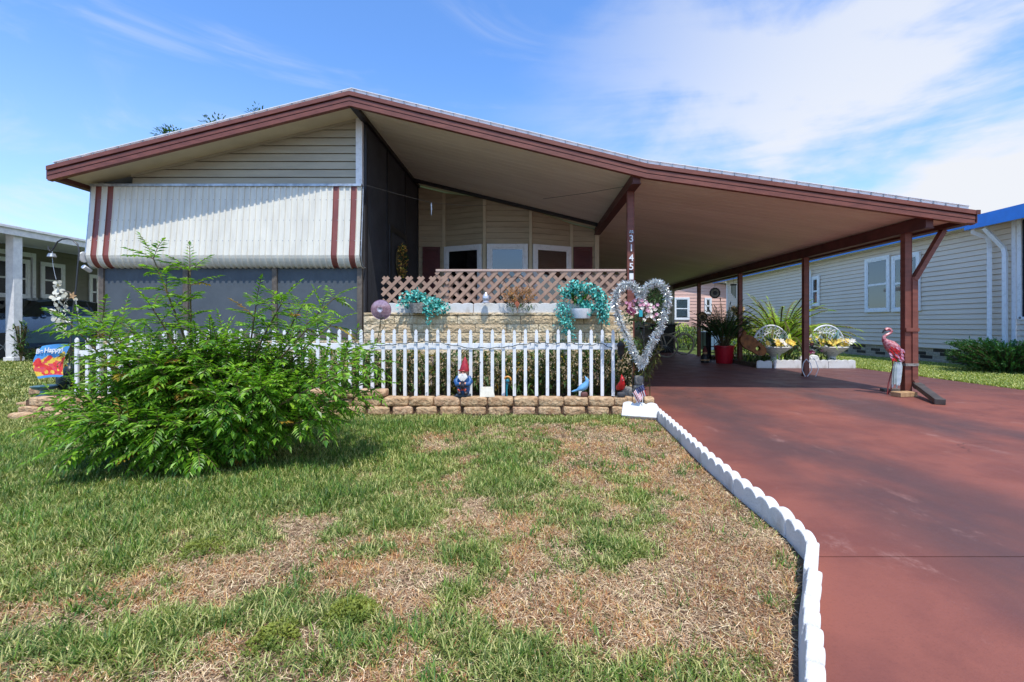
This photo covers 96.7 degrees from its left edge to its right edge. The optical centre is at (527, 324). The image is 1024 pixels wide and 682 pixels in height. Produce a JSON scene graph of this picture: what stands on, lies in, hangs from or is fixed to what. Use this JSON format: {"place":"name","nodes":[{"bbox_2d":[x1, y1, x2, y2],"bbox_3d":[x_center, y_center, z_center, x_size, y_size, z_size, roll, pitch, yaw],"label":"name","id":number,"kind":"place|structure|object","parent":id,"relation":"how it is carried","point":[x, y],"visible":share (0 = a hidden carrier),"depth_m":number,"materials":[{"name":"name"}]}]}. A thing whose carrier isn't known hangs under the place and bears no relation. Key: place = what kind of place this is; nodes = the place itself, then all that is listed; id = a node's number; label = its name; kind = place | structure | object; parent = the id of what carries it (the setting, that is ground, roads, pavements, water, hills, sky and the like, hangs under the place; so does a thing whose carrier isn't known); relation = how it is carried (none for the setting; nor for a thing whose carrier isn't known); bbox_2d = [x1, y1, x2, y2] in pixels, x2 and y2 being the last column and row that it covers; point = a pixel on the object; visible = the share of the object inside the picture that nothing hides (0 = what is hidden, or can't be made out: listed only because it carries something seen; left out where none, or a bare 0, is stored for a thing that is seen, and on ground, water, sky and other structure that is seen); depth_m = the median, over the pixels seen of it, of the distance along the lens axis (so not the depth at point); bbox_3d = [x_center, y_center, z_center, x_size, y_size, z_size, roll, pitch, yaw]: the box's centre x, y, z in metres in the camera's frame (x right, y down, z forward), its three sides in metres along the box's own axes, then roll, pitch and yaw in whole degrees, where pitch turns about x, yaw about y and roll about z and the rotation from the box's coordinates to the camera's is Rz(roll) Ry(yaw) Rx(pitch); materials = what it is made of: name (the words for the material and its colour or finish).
{"place":"outdoors","nodes":[
{"label":"outdoors","id":0,"kind":"place"},
{"bbox_2d":[0,401,704,476],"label":"grass","id":1,"kind":"structure","parent":0,"point":[11,425],"depth_m":3.67,"materials":[{"name":"green plant"}]},
{"bbox_2d":[0,341,1014,681],"bbox_3d":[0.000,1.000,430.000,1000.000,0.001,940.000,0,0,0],"label":"ground","id":2,"kind":"structure","parent":0,"point":[794,621],"depth_m":1.73,"materials":[{"name":"plant"}]},
{"bbox_2d":[8,316,34,360],"bbox_3d":[-13.336,0.370,12.003,0.733,1.262,0.619,0,0,0],"label":"weedy plant","id":3,"kind":"object","parent":2,"relation":"on","point":[19,347],"visible":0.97,"depth_m":11.98,"materials":[{"name":"green plant"}]},
{"bbox_2d":[8,412,35,419],"bbox_3d":[-5.300,0.962,4.769,0.214,0.089,0.129,0,0,0],"label":"garden stone","id":4,"kind":"object","parent":2,"relation":"on","point":[15,415],"visible":0.65,"depth_m":4.72,"materials":[{"name":"beige stone"}]},
{"bbox_2d":[30,384,58,396],"bbox_3d":[-5.825,0.818,5.500,0.280,0.165,0.273,0,0,0],"label":"ceramic frog dish","id":5,"kind":"object","parent":2,"relation":"on","point":[40,388],"visible":0.58,"depth_m":5.45,"materials":[{"name":"teal ceramic"}]},
{"bbox_2d":[0,354,95,403],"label":"side grass","id":6,"kind":"structure","parent":2,"relation":"on","point":[21,372],"depth_m":7.95,"materials":[{"name":"green plant"}]},
{"bbox_2d":[0,223,97,360],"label":"house","id":7,"kind":"structure","parent":2,"relation":"on","point":[27,265],"depth_m":15.30,"materials":[{"name":"green"}]},
{"bbox_2d":[0,256,30,297],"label":"window","id":8,"kind":"structure","parent":7,"relation":"in","point":[26,264],"depth_m":15.74,"materials":[{"name":"white plastic"}]},
{"bbox_2d":[40,262,64,298],"bbox_3d":[-17.455,-1.600,16.725,0.050,1.300,0.850,0,0,0],"label":"window","id":9,"kind":"structure","parent":7,"relation":"in","point":[47,276],"depth_m":16.60,"materials":[{"name":"white glass"}]},
{"bbox_2d":[89,274,97,302],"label":"window","id":10,"kind":"structure","parent":7,"relation":"in","point":[93,279],"depth_m":18.28,"materials":[{"name":"white plastic"}]},
{"bbox_2d":[48,238,79,362],"bbox_3d":[-5.709,0.019,5.598,0.394,2.163,0.017,0,0,0],"label":"shepherd hook","id":11,"kind":"object","parent":2,"relation":"on","point":[53,248],"visible":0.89,"depth_m":5.59,"materials":[{"name":"metal"}]},
{"bbox_2d":[47,251,80,334],"bbox_3d":[-5.696,-0.382,5.594,0.411,1.032,0.137,0,0,8],"label":"shell wind chime","id":12,"kind":"object","parent":11,"relation":"hanging from","point":[58,289],"visible":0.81,"depth_m":5.57,"materials":[{"name":"white"}]},
{"bbox_2d":[55,363,80,392],"bbox_3d":[-5.673,0.690,5.600,0.261,0.432,0.200,0,0,0],"label":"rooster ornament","id":13,"kind":"object","parent":2,"relation":"on","point":[65,370],"visible":0.42,"depth_m":5.53,"materials":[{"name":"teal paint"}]},
{"bbox_2d":[149,123,181,135],"bbox_3d":[-19.270,-5.043,24.939,5.238,12.098,5.014,0,0,39],"label":"tree","id":14,"kind":"object","parent":2,"relation":"on","point":[165,130],"visible":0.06,"depth_m":24.70,"materials":[{"name":"green plant"}]},
{"bbox_2d":[168,535,232,565],"bbox_3d":[-1.436,0.976,1.996,0.225,0.048,0.263,0,0,0],"label":"weed clump","id":15,"kind":"object","parent":2,"relation":"on","point":[201,552],"visible":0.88,"depth_m":1.98,"materials":[{"name":"green plant"}]},
{"bbox_2d":[9,231,399,483],"bbox_3d":[-2.240,0.230,3.373,2.598,1.800,1.533,0,0,0],"label":"leafy shrub","id":16,"kind":"object","parent":2,"relation":"on","point":[220,399],"visible":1,"depth_m":3.04,"materials":[{"name":"green plant"}]},
{"bbox_2d":[236,615,302,658],"bbox_3d":[-0.797,0.976,1.446,0.187,0.048,0.192,0,0,0],"label":"weed clump","id":17,"kind":"object","parent":2,"relation":"on","point":[269,630],"visible":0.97,"depth_m":1.42,"materials":[{"name":"green plant"}]},
{"bbox_2d":[26,386,654,414],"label":"garden bed soil","id":18,"kind":"structure","parent":2,"relation":"on","point":[607,393],"depth_m":5.34,"materials":[{"name":"brown soil"}]},
{"bbox_2d":[33,343,72,385],"bbox_3d":[-5.568,0.632,5.327,0.432,0.837,0.046,0,0,0],"label":"garden flag","id":19,"kind":"object","parent":18,"relation":"on","point":[47,359],"visible":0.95,"depth_m":5.33,"materials":[{"name":"multicoloured fabric"}]},
{"bbox_2d":[18,388,653,415],"bbox_3d":[-2.103,0.860,5.064,6.998,0.293,0.202,0,0,0],"label":"block border","id":20,"kind":"object","parent":18,"relation":"on","point":[523,405],"visible":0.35,"depth_m":5.00,"materials":[{"name":"beige stone"}]},
{"bbox_2d":[454,357,472,396],"bbox_3d":[-0.719,0.585,5.052,0.217,0.451,0.164,0,0,0],"label":"garden gnome","id":21,"kind":"object","parent":20,"relation":"on","point":[463,381],"visible":1,"depth_m":5.02,"materials":[{"name":"ceramic"}]},
{"bbox_2d":[480,387,494,396],"bbox_3d":[-0.451,0.751,5.067,0.168,0.104,0.081,0,0,0],"label":"blank plaque","id":22,"kind":"object","parent":20,"relation":"on","point":[486,391],"visible":1,"depth_m":5.06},
{"bbox_2d":[572,376,588,396],"bbox_3d":[0.587,0.692,5.068,0.202,0.236,0.090,0,0,0],"label":"blue bird","id":23,"kind":"object","parent":20,"relation":"on","point":[583,386],"visible":1,"depth_m":5.04},
{"bbox_2d":[616,374,624,397],"bbox_3d":[1.028,0.681,5.076,0.094,0.260,0.225,0,0,0],"label":"red bird","id":24,"kind":"object","parent":20,"relation":"on","point":[620,386],"visible":1,"depth_m":5.00},
{"bbox_2d":[74,329,617,395],"bbox_3d":[-2.043,0.440,5.689,6.235,0.781,1.023,0,0,0],"label":"picket fence","id":25,"kind":"object","parent":18,"relation":"on","point":[438,347],"visible":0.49,"depth_m":5.18,"materials":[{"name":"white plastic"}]},
{"bbox_2d":[352,340,611,350],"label":"string lights","id":26,"kind":"object","parent":25,"relation":"attached to","point":[485,347],"visible":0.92,"depth_m":5.16,"materials":[{"name":"white plastic"}]},
{"bbox_2d":[616,341,624,359],"bbox_3d":[1.044,0.293,5.120,0.100,0.210,0.095,0,0,0],"label":"solar lantern","id":27,"kind":"object","parent":25,"relation":"attached to","point":[620,345],"visible":1,"depth_m":5.09,"materials":[{"name":"black metal"}]},
{"bbox_2d":[53,331,650,395],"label":"bed plants","id":28,"kind":"object","parent":18,"relation":"on","point":[520,379],"visible":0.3,"depth_m":5.47,"materials":[{"name":"green plant"}]},
{"bbox_2d":[371,299,390,359],"bbox_3d":[-1.863,0.219,5.739,0.274,1.067,0.079,0,0,0],"label":"plate flower","id":29,"kind":"object","parent":18,"relation":"on","point":[380,309],"visible":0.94,"depth_m":5.74,"materials":[{"name":"purple glass"}]},
{"bbox_2d":[364,313,632,385],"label":"porch wall","id":30,"kind":"structure","parent":18,"relation":"on","point":[486,323],"depth_m":6.15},
{"bbox_2d":[389,303,428,312],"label":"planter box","id":31,"kind":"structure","parent":30,"relation":"on","point":[399,308],"depth_m":6.18,"materials":[{"name":"white paint"}]},
{"bbox_2d":[381,276,448,303],"bbox_3d":[-1.574,-0.395,6.345,0.951,0.562,0.017,0,0,0],"label":"lattice screen","id":32,"kind":"object","parent":30,"relation":"attached to","point":[414,286],"visible":0.55,"depth_m":6.34,"materials":[{"name":"brown wood"}]},
{"bbox_2d":[395,287,450,324],"bbox_3d":[-1.399,-0.244,6.080,0.721,0.515,0.234,0,0,0],"label":"ivy planter","id":33,"kind":"object","parent":30,"relation":"on","point":[423,307],"visible":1,"depth_m":6.04,"materials":[{"name":"teal plant"}]},
{"bbox_2d":[430,303,473,312],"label":"edging block","id":34,"kind":"structure","parent":30,"relation":"on","point":[462,308],"depth_m":6.17,"materials":[{"name":"white paint"}]},
{"bbox_2d":[474,303,516,312],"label":"edging block","id":35,"kind":"structure","parent":30,"relation":"on","point":[490,308],"depth_m":6.17,"materials":[{"name":"white paint"}]},
{"bbox_2d":[500,277,537,311],"bbox_3d":[-0.122,-0.393,6.050,0.517,0.497,0.132,0,0,0],"label":"dried flower arrangement","id":36,"kind":"object","parent":30,"relation":"on","point":[511,292],"visible":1,"depth_m":6.05,"materials":[{"name":"brown plant"}]},
{"bbox_2d":[518,303,560,312],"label":"edging block","id":37,"kind":"structure","parent":30,"relation":"on","point":[544,308],"depth_m":6.18,"materials":[{"name":"white paint"}]},
{"bbox_2d":[553,278,611,340],"bbox_3d":[0.724,-0.202,6.082,0.800,0.843,0.328,0,0,0],"label":"ivy planter","id":38,"kind":"object","parent":30,"relation":"on","point":[586,310],"visible":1,"depth_m":6.03,"materials":[{"name":"white paint"}]},
{"bbox_2d":[633,375,642,390],"bbox_3d":[1.263,0.711,5.187,0.123,0.268,0.109,0,0,0],"label":"stone lantern","id":39,"kind":"object","parent":18,"relation":"on","point":[638,380],"visible":0.53,"depth_m":5.15,"materials":[{"name":"grey stone"}]},
{"bbox_2d":[46,87,646,377],"bbox_3d":[-2.380,-1.069,12.723,7.880,4.139,13.555,0,0,0],"label":"mobile home","id":40,"kind":"object","parent":2,"relation":"on","point":[340,191],"visible":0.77,"depth_m":6.44,"materials":[{"name":"metal"}]},
{"bbox_2d":[389,224,406,302],"bbox_3d":[-2.296,-0.505,8.040,0.043,2.310,1.020,0,0,0],"label":"screen door","id":41,"kind":"structure","parent":40,"relation":"in","point":[396,237],"depth_m":7.81,"materials":[{"name":"brown metal"}]},
{"bbox_2d":[396,243,408,279],"bbox_3d":[-2.203,-1.107,7.996,0.133,0.676,0.608,0,0,0],"label":"door wreath","id":42,"kind":"object","parent":40,"relation":"attached to","point":[400,271],"depth_m":7.95,"materials":[{"name":"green plant"}]},
{"bbox_2d":[444,244,482,303],"bbox_3d":[-1.337,-0.935,9.349,0.888,1.370,0.050,0,0,23],"label":"window","id":43,"kind":"structure","parent":40,"relation":"in","point":[462,256],"depth_m":9.33,"materials":[{"name":"black glass"}]},
{"bbox_2d":[487,244,527,303],"bbox_3d":[-0.414,-0.935,9.161,0.822,1.370,0.050,0,0,0],"label":"window","id":44,"kind":"structure","parent":40,"relation":"in","point":[499,256],"depth_m":9.16,"materials":[{"name":"glass"}]},
{"bbox_2d":[532,244,570,303],"bbox_3d":[0.499,-0.935,9.349,0.870,1.370,0.050,0,0,-23],"label":"window","id":45,"kind":"structure","parent":40,"relation":"in","point":[543,256],"depth_m":9.34,"materials":[{"name":"glass"}]},
{"bbox_2d":[319,593,384,637],"bbox_3d":[-0.593,0.976,1.555,0.202,0.048,0.228,0,0,0],"label":"weed clump","id":46,"kind":"object","parent":2,"relation":"on","point":[362,601],"visible":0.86,"depth_m":1.54,"materials":[{"name":"green plant"}]},
{"bbox_2d":[2,413,709,476],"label":"dead grass","id":47,"kind":"structure","parent":2,"relation":"on","point":[613,446],"depth_m":3.61,"materials":[{"name":"beige plant"}]},
{"bbox_2d":[0,467,798,681],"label":"grass","id":48,"kind":"structure","parent":2,"relation":"on","point":[101,538],"depth_m":1.86,"materials":[{"name":"green plant"}]},
{"bbox_2d":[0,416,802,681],"bbox_3d":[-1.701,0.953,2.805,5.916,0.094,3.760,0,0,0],"label":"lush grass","id":49,"kind":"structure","parent":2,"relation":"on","point":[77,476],"depth_m":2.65,"materials":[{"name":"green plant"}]},
{"bbox_2d":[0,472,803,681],"bbox_3d":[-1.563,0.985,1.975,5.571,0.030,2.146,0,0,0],"label":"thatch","id":50,"kind":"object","parent":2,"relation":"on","point":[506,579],"visible":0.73,"depth_m":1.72,"materials":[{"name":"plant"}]},
{"bbox_2d":[621,401,657,420],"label":"edging block","id":51,"kind":"structure","parent":2,"relation":"on","point":[647,411],"depth_m":4.79,"materials":[{"name":"white paint"}]},
{"bbox_2d":[633,385,646,406],"bbox_3d":[1.178,0.857,4.814,0.152,0.453,0.027,0,0,0],"label":"flag","id":52,"kind":"object","parent":2,"relation":"on","point":[639,393],"visible":0.99,"depth_m":4.81,"materials":[{"name":"multicoloured fabric"}]},
{"bbox_2d":[610,278,672,402],"bbox_3d":[1.228,0.297,4.929,0.700,1.607,0.142,0,0,0],"label":"tinsel heart","id":53,"kind":"object","parent":2,"relation":"on","point":[620,322],"visible":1,"depth_m":4.92,"materials":[{"name":"silver metal"}]},
{"bbox_2d":[616,283,673,332],"bbox_3d":[1.282,-0.190,4.972,0.633,0.574,0.215,0,0,-6],"label":"flower basket","id":54,"kind":"object","parent":53,"relation":"hanging from","point":[649,317],"visible":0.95,"depth_m":4.94,"materials":[{"name":"pink plant"}]},
{"bbox_2d":[657,408,671,428],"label":"edging block","id":55,"kind":"structure","parent":2,"relation":"on","point":[662,417],"depth_m":4.49,"materials":[{"name":"white paint"}]},
{"bbox_2d":[667,419,687,444],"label":"edging block","id":56,"kind":"structure","parent":2,"relation":"on","point":[675,429],"depth_m":3.99,"materials":[{"name":"white paint"}]},
{"bbox_2d":[678,326,696,349],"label":"garden shrub","id":57,"kind":"object","parent":2,"relation":"on","point":[688,337],"visible":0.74,"depth_m":17.75,"materials":[{"name":"green plant"}]},
{"bbox_2d":[682,433,708,464],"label":"edging block","id":58,"kind":"structure","parent":2,"relation":"on","point":[694,447],"depth_m":3.44,"materials":[{"name":"white paint"}]},
{"bbox_2d":[701,331,718,349],"bbox_3d":[6.503,0.575,16.000,0.700,0.650,0.500,0,0,0],"label":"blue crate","id":59,"kind":"object","parent":2,"relation":"on","point":[703,339],"visible":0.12,"depth_m":15.87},
{"bbox_2d":[702,452,740,493],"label":"edging block","id":60,"kind":"structure","parent":2,"relation":"on","point":[717,469],"depth_m":2.88,"materials":[{"name":"white paint"}]},
{"bbox_2d":[709,355,798,367],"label":"side bed soil","id":61,"kind":"structure","parent":2,"relation":"on","point":[746,363],"depth_m":11.17,"materials":[{"name":"brown soil"}]},
{"bbox_2d":[739,330,766,355],"bbox_3d":[5.205,0.429,10.550,0.603,0.586,0.100,0,0,0],"label":"rusty guitar ornament","id":62,"kind":"object","parent":61,"relation":"on","point":[749,343],"visible":1,"depth_m":10.50,"materials":[{"name":"metal"}]},
{"bbox_2d":[761,332,795,361],"bbox_3d":[5.785,0.561,10.684,0.863,0.877,0.784,0,0,-24],"label":"urn","id":63,"kind":"object","parent":61,"relation":"on","point":[775,348],"visible":0.89,"depth_m":10.54,"materials":[{"name":"stone"}]},
{"bbox_2d":[754,325,789,345],"bbox_3d":[5.836,0.277,10.930,0.898,0.540,0.044,0,0,0],"label":"wicker fan","id":64,"kind":"object","parent":63,"relation":"in","point":[766,326],"visible":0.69,"depth_m":10.92},
{"bbox_2d":[733,352,838,362],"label":"bed plants","id":65,"kind":"object","parent":61,"relation":"on","point":[763,357],"visible":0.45,"depth_m":11.36,"materials":[{"name":"green plant"}]},
{"bbox_2d":[711,293,863,359],"bbox_3d":[6.558,0.156,11.851,3.391,2.096,3.379,0,0,0],"label":"areca palm","id":66,"kind":"object","parent":61,"relation":"on","point":[789,324],"visible":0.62,"depth_m":11.45,"materials":[{"name":"green plant"}]},
{"bbox_2d":[784,330,833,359],"bbox_3d":[6.603,0.686,10.702,1.270,1.134,0.549,0,0,0],"label":"flower clump","id":67,"kind":"object","parent":61,"relation":"on","point":[812,351],"visible":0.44,"depth_m":10.66,"materials":[{"name":"green plant"}]},
{"bbox_2d":[734,478,794,537],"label":"edging block","id":68,"kind":"structure","parent":2,"relation":"on","point":[770,511],"depth_m":2.33,"materials":[{"name":"white paint"}]},
{"bbox_2d":[773,360,800,367],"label":"edging block","id":69,"kind":"structure","parent":2,"relation":"on","point":[786,363],"depth_m":10.22,"materials":[{"name":"white paint"}]},
{"bbox_2d":[786,519,816,559],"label":"edging block","id":70,"kind":"structure","parent":2,"relation":"on","point":[798,535],"depth_m":2.00,"materials":[{"name":"white paint"}]},
{"bbox_2d":[798,594,820,647],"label":"edging block","id":71,"kind":"structure","parent":2,"relation":"on","point":[810,610],"depth_m":1.42,"materials":[{"name":"white paint"}]},
{"bbox_2d":[802,540,819,588],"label":"edging block","id":72,"kind":"structure","parent":2,"relation":"on","point":[811,558],"depth_m":1.75,"materials":[{"name":"white paint"}]},
{"bbox_2d":[799,567,822,613],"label":"edging block","id":73,"kind":"structure","parent":2,"relation":"on","point":[812,586],"depth_m":1.58,"materials":[{"name":"white paint"}]},
{"bbox_2d":[798,623,825,681],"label":"edging block","id":74,"kind":"structure","parent":2,"relation":"on","point":[811,647],"depth_m":1.29,"materials":[{"name":"white paint"}]},
{"bbox_2d":[800,658,825,681],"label":"edging block","id":75,"kind":"structure","parent":2,"relation":"on","point":[812,671],"depth_m":1.18,"materials":[{"name":"white paint"}]},
{"bbox_2d":[801,360,827,367],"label":"edging block","id":76,"kind":"structure","parent":2,"relation":"on","point":[822,363],"depth_m":10.22,"materials":[{"name":"white paint"}]},
{"bbox_2d":[813,329,856,360],"bbox_3d":[7.135,0.545,10.646,0.944,0.909,0.817,0,0,24],"label":"urn","id":77,"kind":"object","parent":2,"relation":"on","point":[844,343],"visible":0.88,"depth_m":10.50,"materials":[{"name":"stone"}]},
{"bbox_2d":[809,325,842,346],"bbox_3d":[7.133,0.277,10.880,0.898,0.540,0.044,0,0,0],"label":"wicker fan","id":78,"kind":"object","parent":77,"relation":"in","point":[826,328],"visible":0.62,"depth_m":10.87},
{"bbox_2d":[828,360,855,367],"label":"edging block","id":79,"kind":"structure","parent":2,"relation":"on","point":[841,363],"depth_m":10.22,"materials":[{"name":"white paint"}]},
{"bbox_2d":[944,336,1023,372],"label":"juniper shrub","id":80,"kind":"object","parent":2,"relation":"on","point":[994,355],"visible":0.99,"depth_m":9.27,"materials":[{"name":"green plant"}]},
{"bbox_2d":[0,0,1023,238],"label":"sky","id":81,"kind":"structure","parent":0,"point":[924,99],"materials":[{"name":"blue"}]},
{"bbox_2d":[650,324,676,352],"bbox_3d":[4.778,0.484,16.109,0.740,1.008,0.817,0,0,0],"label":"wheeled bin","id":82,"kind":"object","parent":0,"point":[671,328],"visible":0.54,"depth_m":15.78,"materials":[{"name":"black plastic"}]},
{"bbox_2d":[675,282,725,340],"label":"pink house","id":83,"kind":"structure","parent":0,"point":[685,302],"depth_m":26.99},
{"bbox_2d":[675,297,689,319],"bbox_3d":[9.114,-0.930,26.955,0.911,1.329,0.050,0,0,0],"label":"window","id":84,"kind":"structure","parent":83,"relation":"in","point":[682,304],"depth_m":26.96,"materials":[{"name":"white plastic"}]},
{"bbox_2d":[704,298,711,313],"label":"window","id":85,"kind":"structure","parent":83,"relation":"in","point":[708,301],"depth_m":26.94,"materials":[{"name":"white plastic"}]},
{"bbox_2d":[634,351,1023,681],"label":"driveway","id":86,"kind":"structure","parent":0,"point":[908,512],"depth_m":2.67,"materials":[{"name":"red concrete"}]},
{"bbox_2d":[634,323,678,357],"bbox_3d":[3.616,0.470,13.700,1.758,1.045,0.623,0,0,20],"label":"bicycle","id":87,"kind":"object","parent":86,"relation":"on","point":[673,337],"visible":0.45,"depth_m":13.54,"materials":[{"name":"black metal"}]},
{"bbox_2d":[642,323,693,354],"bbox_3d":[4.500,0.470,14.600,1.758,1.045,0.623,0,0,-7],"label":"bicycle","id":88,"kind":"object","parent":86,"relation":"on","point":[677,336],"visible":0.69,"depth_m":14.62,"materials":[{"name":"black metal"}]},
{"bbox_2d":[698,319,721,361],"bbox_3d":[4.886,0.384,12.095,0.738,1.209,0.326,0,0,0],"label":"plant stand","id":89,"kind":"object","parent":86,"relation":"on","point":[708,342],"visible":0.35,"depth_m":12.05,"materials":[{"name":"black metal"}]},
{"bbox_2d":[683,298,761,363],"bbox_3d":[5.025,0.144,11.564,2.158,1.688,2.048,0,0,0],"label":"potted palm","id":90,"kind":"object","parent":86,"relation":"on","point":[724,351],"visible":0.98,"depth_m":11.41,"materials":[{"name":"green plant"}]},
{"bbox_2d":[756,360,771,367],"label":"edging block","id":91,"kind":"structure","parent":86,"relation":"on","point":[763,364],"depth_m":10.28,"materials":[{"name":"white paint"}]},
{"bbox_2d":[594,159,980,390],"bbox_3d":[3.644,-0.595,12.720,4.532,3.189,13.560,0,0,0],"label":"carport","id":92,"kind":"object","parent":86,"relation":"on","point":[676,227],"visible":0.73,"depth_m":7.12,"materials":[{"name":"metal"}]},
{"bbox_2d":[435,269,626,312],"bbox_3d":[0.040,-0.443,6.378,2.693,0.658,0.040,0,0,0],"label":"lattice screen","id":93,"kind":"object","parent":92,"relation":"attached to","point":[529,272],"visible":0.52,"depth_m":6.37,"materials":[{"name":"brown wood"}]},
{"bbox_2d":[450,274,538,312],"bbox_3d":[-0.523,-0.421,6.415,1.349,0.615,0.017,0,0,0],"label":"lattice screen","id":94,"kind":"object","parent":93,"relation":"attached to","point":[457,279],"visible":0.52,"depth_m":6.41,"materials":[{"name":"brown wood"}]},
{"bbox_2d":[575,274,626,312],"bbox_3d":[1.028,-0.412,6.415,0.736,0.597,0.017,0,0,0],"label":"lattice screen","id":95,"kind":"object","parent":92,"relation":"attached to","point":[615,285],"visible":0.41,"depth_m":6.41,"materials":[{"name":"wood"}]},
{"bbox_2d":[882,327,904,394],"bbox_3d":[5.127,0.517,6.391,0.296,0.950,0.182,0,0,0],"label":"flamingo ornament","id":96,"kind":"object","parent":86,"relation":"on","point":[893,349],"visible":0.99,"depth_m":6.36,"materials":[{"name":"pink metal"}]},
{"bbox_2d":[891,362,902,387],"bbox_3d":[5.146,0.709,6.350,0.141,0.368,0.082,0,0,0],"label":"plastic ribbon","id":97,"kind":"object","parent":96,"relation":"hanging from","point":[897,372],"visible":0.98,"depth_m":6.33,"materials":[{"name":"white plastic"}]},
{"bbox_2d":[890,391,917,396],"bbox_3d":[5.157,0.955,6.243,0.288,0.060,0.144,0,0,-12],"label":"wood block","id":98,"kind":"object","parent":86,"relation":"on","point":[903,393],"depth_m":6.19,"materials":[{"name":"beige wood"}]},
{"bbox_2d":[912,382,945,404],"bbox_3d":[5.242,0.899,5.970,0.112,0.180,0.872,0,0,26],"label":"downspout extension","id":99,"kind":"object","parent":86,"relation":"on","point":[930,394],"visible":1,"depth_m":5.86,"materials":[{"name":"brown plastic"}]},
{"bbox_2d":[714,203,1023,365],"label":"grey house","id":100,"kind":"structure","parent":0,"point":[971,282],"depth_m":12.06,"materials":[{"name":"white plastic"}]},
{"bbox_2d":[811,276,819,305],"bbox_3d":[10.555,-1.216,16.723,0.050,1.097,0.464,0,0,0],"label":"window","id":101,"kind":"structure","parent":100,"relation":"in","point":[815,281],"depth_m":16.71,"materials":[{"name":"white plastic"}]},
{"bbox_2d":[864,255,890,312],"bbox_3d":[10.555,-1.202,13.764,0.050,1.663,0.967,0,0,0],"label":"window","id":102,"kind":"structure","parent":100,"relation":"in","point":[877,270],"depth_m":13.74,"materials":[{"name":"glass"}]},
{"bbox_2d":[891,251,920,311],"bbox_3d":[10.555,-1.165,12.727,0.050,1.606,0.944,0,0,0],"label":"window","id":103,"kind":"structure","parent":100,"relation":"in","point":[916,256],"depth_m":13.00,"materials":[{"name":"white plastic"}]},
{"bbox_2d":[736,346,1023,389],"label":"side grass","id":104,"kind":"structure","parent":0,"point":[959,373],"depth_m":9.38,"materials":[{"name":"green plant"}]},
{"label":"left driveway","id":105,"kind":"structure","parent":0,"visible":0},
{"bbox_2d":[0,298,97,358],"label":"parked car","id":106,"kind":"object","parent":105,"relation":"on","point":[35,317],"visible":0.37,"depth_m":14.17,"materials":[{"name":"blue paint"}]},
{"label":"edging block","id":107,"kind":"object","parent":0,"visible":0},
{"bbox_2d":[639,340,662,395],"bbox_3d":[1.399,0.537,5.207,0.392,0.726,0.197,0,0,0],"label":"ribbon leaf vine","id":108,"kind":"object","parent":107,"relation":"on","point":[649,367],"visible":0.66,"depth_m":5.19,"materials":[{"name":"green plant"}]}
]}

